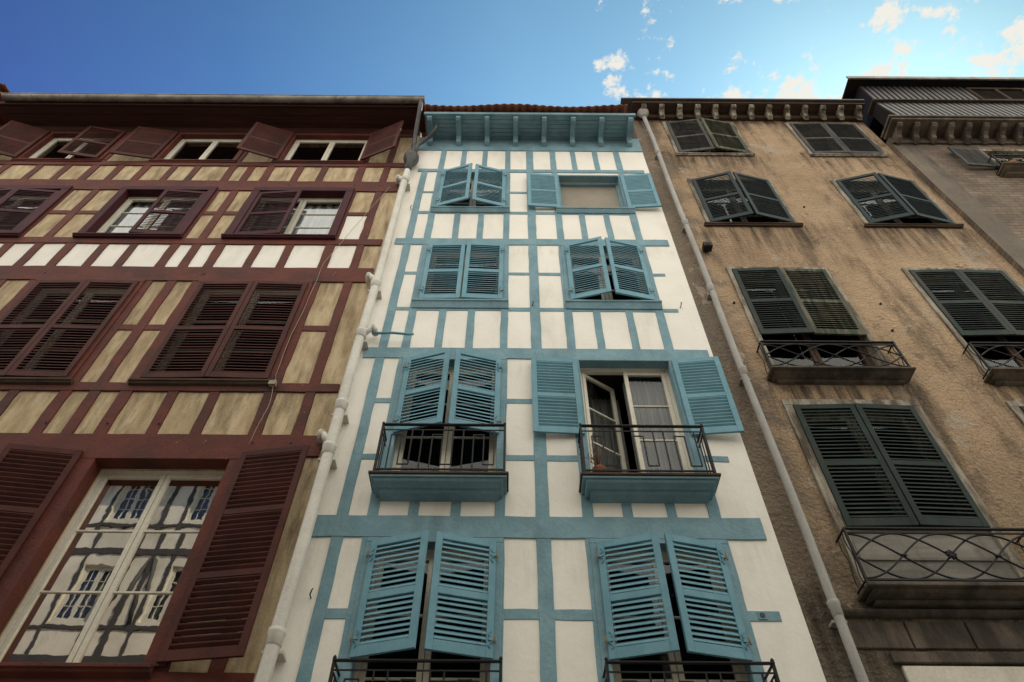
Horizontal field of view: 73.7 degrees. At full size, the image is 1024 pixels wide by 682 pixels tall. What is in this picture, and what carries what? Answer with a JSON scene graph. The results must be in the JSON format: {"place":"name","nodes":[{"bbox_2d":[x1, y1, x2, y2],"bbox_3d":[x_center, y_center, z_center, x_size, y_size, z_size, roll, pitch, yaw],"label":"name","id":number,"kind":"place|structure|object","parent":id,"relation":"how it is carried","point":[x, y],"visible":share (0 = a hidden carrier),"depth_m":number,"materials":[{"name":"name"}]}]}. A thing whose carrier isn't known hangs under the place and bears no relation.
{"place":"outdoors","nodes":[
{"label":"outdoors","id":0,"kind":"place"},
{"bbox_2d":[0,0,1023,106],"label":"sky","id":1,"kind":"structure","parent":0,"point":[562,53],"materials":[{"name":"blue"}]},
{"label":"ground","id":2,"kind":"structure","parent":0,"visible":0},
{"bbox_2d":[0,83,9,126],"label":"townhouse","id":3,"kind":"structure","parent":2,"relation":"on","point":[3,88],"depth_m":15.18,"materials":[{"name":"beige paint"}]},
{"bbox_2d":[0,92,426,681],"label":"townhouse","id":4,"kind":"structure","parent":2,"relation":"on","point":[190,290],"depth_m":9.29,"materials":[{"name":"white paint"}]},
{"bbox_2d":[0,185,72,237],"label":"window","id":5,"kind":"structure","parent":4,"relation":"in","point":[16,217],"depth_m":12.58,"materials":[{"name":"brown paint"}]},
{"bbox_2d":[0,120,130,161],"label":"window","id":6,"kind":"structure","parent":4,"relation":"in","point":[19,141],"depth_m":14.50,"materials":[{"name":"beige paint"}]},
{"bbox_2d":[0,278,145,384],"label":"window","id":7,"kind":"structure","parent":4,"relation":"in","point":[126,289],"depth_m":9.73,"materials":[{"name":"beige paint"}]},
{"bbox_2d":[72,186,217,238],"bbox_3d":[-6.524,-2.248,12.386,1.850,1.880,0.371,0,-51,0],"label":"window","id":8,"kind":"structure","parent":4,"relation":"in","point":[167,220],"depth_m":12.46,"materials":[{"name":"beige paint"}]},
{"bbox_2d":[0,443,309,678],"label":"window","id":9,"kind":"structure","parent":4,"relation":"in","point":[114,598],"depth_m":6.91,"materials":[{"name":"beige paint"}]},
{"bbox_2d":[110,126,246,162],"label":"window","id":10,"kind":"structure","parent":4,"relation":"in","point":[154,144],"depth_m":14.55,"materials":[{"name":"beige paint"}]},
{"bbox_2d":[128,279,313,385],"bbox_3d":[-3.974,-0.125,9.728,1.880,2.400,0.275,0,-51,0],"label":"window","id":11,"kind":"structure","parent":4,"relation":"in","point":[212,373],"depth_m":9.55,"materials":[{"name":"beige paint"}]},
{"bbox_2d":[221,187,354,239],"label":"window","id":12,"kind":"structure","parent":4,"relation":"in","point":[255,220],"depth_m":12.50,"materials":[{"name":"beige paint"}]},
{"bbox_2d":[236,120,403,163],"bbox_3d":[-3.965,-4.174,14.454,3.230,1.497,0.519,0,-51,0],"label":"window","id":13,"kind":"structure","parent":4,"relation":"in","point":[268,141],"depth_m":14.51,"materials":[{"name":"beige paint"}]},
{"bbox_2d":[270,103,825,681],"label":"townhouse","id":14,"kind":"structure","parent":2,"relation":"on","point":[536,319],"depth_m":7.87,"materials":[{"name":"white paint"}]},
{"bbox_2d":[339,530,502,681],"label":"window","id":15,"kind":"structure","parent":14,"relation":"in","point":[379,551],"depth_m":6.36,"materials":[{"name":"beige paint"}]},
{"bbox_2d":[380,348,505,470],"bbox_3d":[-0.782,0.907,8.354,1.396,2.224,0.477,0,-51,0],"label":"window","id":16,"kind":"structure","parent":14,"relation":"in","point":[406,389],"depth_m":8.52,"materials":[{"name":"blue paint"}]},
{"bbox_2d":[411,242,508,308],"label":"window","id":17,"kind":"structure","parent":14,"relation":"in","point":[424,298],"depth_m":10.74,"materials":[{"name":"blue paint"}]},
{"bbox_2d":[430,163,509,212],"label":"window","id":18,"kind":"structure","parent":14,"relation":"in","point":[452,177],"depth_m":12.92,"materials":[{"name":"blue paint"}]},
{"bbox_2d":[578,434,605,468],"bbox_3d":[0.922,1.333,7.570,0.240,0.493,0.377,20,-54,-15],"label":"potted plant","id":19,"kind":"object","parent":14,"relation":"on","point":[598,466],"visible":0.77,"depth_m":7.55,"materials":[{"name":"ceramic"}]},
{"bbox_2d":[527,173,660,213],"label":"window","id":20,"kind":"structure","parent":14,"relation":"in","point":[634,191],"depth_m":13.13,"materials":[{"name":"blue paint"}]},
{"bbox_2d":[561,236,662,309],"bbox_3d":[1.513,-1.052,10.810,1.440,1.840,0.456,0,-51,0],"label":"window","id":21,"kind":"structure","parent":14,"relation":"in","point":[649,301],"depth_m":10.70,"materials":[{"name":"blue paint"}]},
{"bbox_2d":[531,356,743,472],"bbox_3d":[1.496,1.151,8.538,2.498,2.224,0.781,0,-51,0],"label":"window","id":22,"kind":"structure","parent":14,"relation":"in","point":[560,402],"depth_m":8.70,"materials":[{"name":"beige paint"}]},
{"bbox_2d":[589,532,762,681],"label":"window","id":23,"kind":"structure","parent":14,"relation":"in","point":[731,614],"depth_m":6.36,"materials":[{"name":"beige paint"}]},
{"bbox_2d":[620,97,1023,681],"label":"townhouse","id":24,"kind":"structure","parent":2,"relation":"on","point":[855,284],"depth_m":9.11,"materials":[{"name":"paint"}]},
{"bbox_2d":[662,117,754,155],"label":"window","id":25,"kind":"structure","parent":24,"relation":"in","point":[718,131],"depth_m":14.94,"materials":[{"name":"grey wood"}]},
{"bbox_2d":[687,171,803,226],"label":"window","id":26,"kind":"structure","parent":24,"relation":"in","point":[770,196],"depth_m":12.64,"materials":[{"name":"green wood"}]},
{"bbox_2d":[725,266,890,367],"bbox_3d":[4.257,-0.317,10.055,1.646,2.574,0.296,0,-51,0],"label":"window","id":27,"kind":"structure","parent":24,"relation":"in","point":[787,276],"depth_m":10.21,"materials":[{"name":"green wood"}]},
{"bbox_2d":[784,122,889,156],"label":"window","id":28,"kind":"structure","parent":24,"relation":"in","point":[845,135],"depth_m":14.98,"materials":[{"name":"grey wood"}]},
{"bbox_2d":[830,172,963,227],"bbox_3d":[7.104,-2.587,12.772,1.740,1.866,0.437,0,-51,0],"label":"window","id":29,"kind":"structure","parent":24,"relation":"in","point":[909,195],"depth_m":12.63,"materials":[{"name":"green wood"}]},
{"bbox_2d":[781,399,1023,587],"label":"window","id":30,"kind":"structure","parent":24,"relation":"in","point":[877,459],"depth_m":7.49,"materials":[{"name":"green wood"}]},
{"bbox_2d":[901,268,1023,375],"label":"window","id":31,"kind":"structure","parent":24,"relation":"in","point":[956,277],"depth_m":10.36,"materials":[{"name":"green wood"}]},
{"bbox_2d":[1005,401,1023,425],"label":"window","id":32,"kind":"structure","parent":24,"relation":"in","point":[1017,407],"depth_m":8.50,"materials":[{"name":"grey glass"}]},
{"bbox_2d":[842,76,1023,276],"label":"townhouse","id":33,"kind":"structure","parent":2,"relation":"on","point":[950,141],"depth_m":14.60,"materials":[{"name":"paint"}]},
{"bbox_2d":[947,147,1023,168],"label":"window","id":34,"kind":"structure","parent":33,"relation":"in","point":[971,157],"depth_m":14.12,"materials":[{"name":"beige paint"}]},
{"bbox_2d":[997,146,1016,162],"bbox_3d":[9.915,-3.580,13.576,0.423,0.495,0.418,0,-51,0],"label":"potted plant","id":35,"kind":"object","parent":33,"relation":"on","point":[1009,160],"visible":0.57,"depth_m":13.62,"materials":[{"name":"green plant"}]}
]}

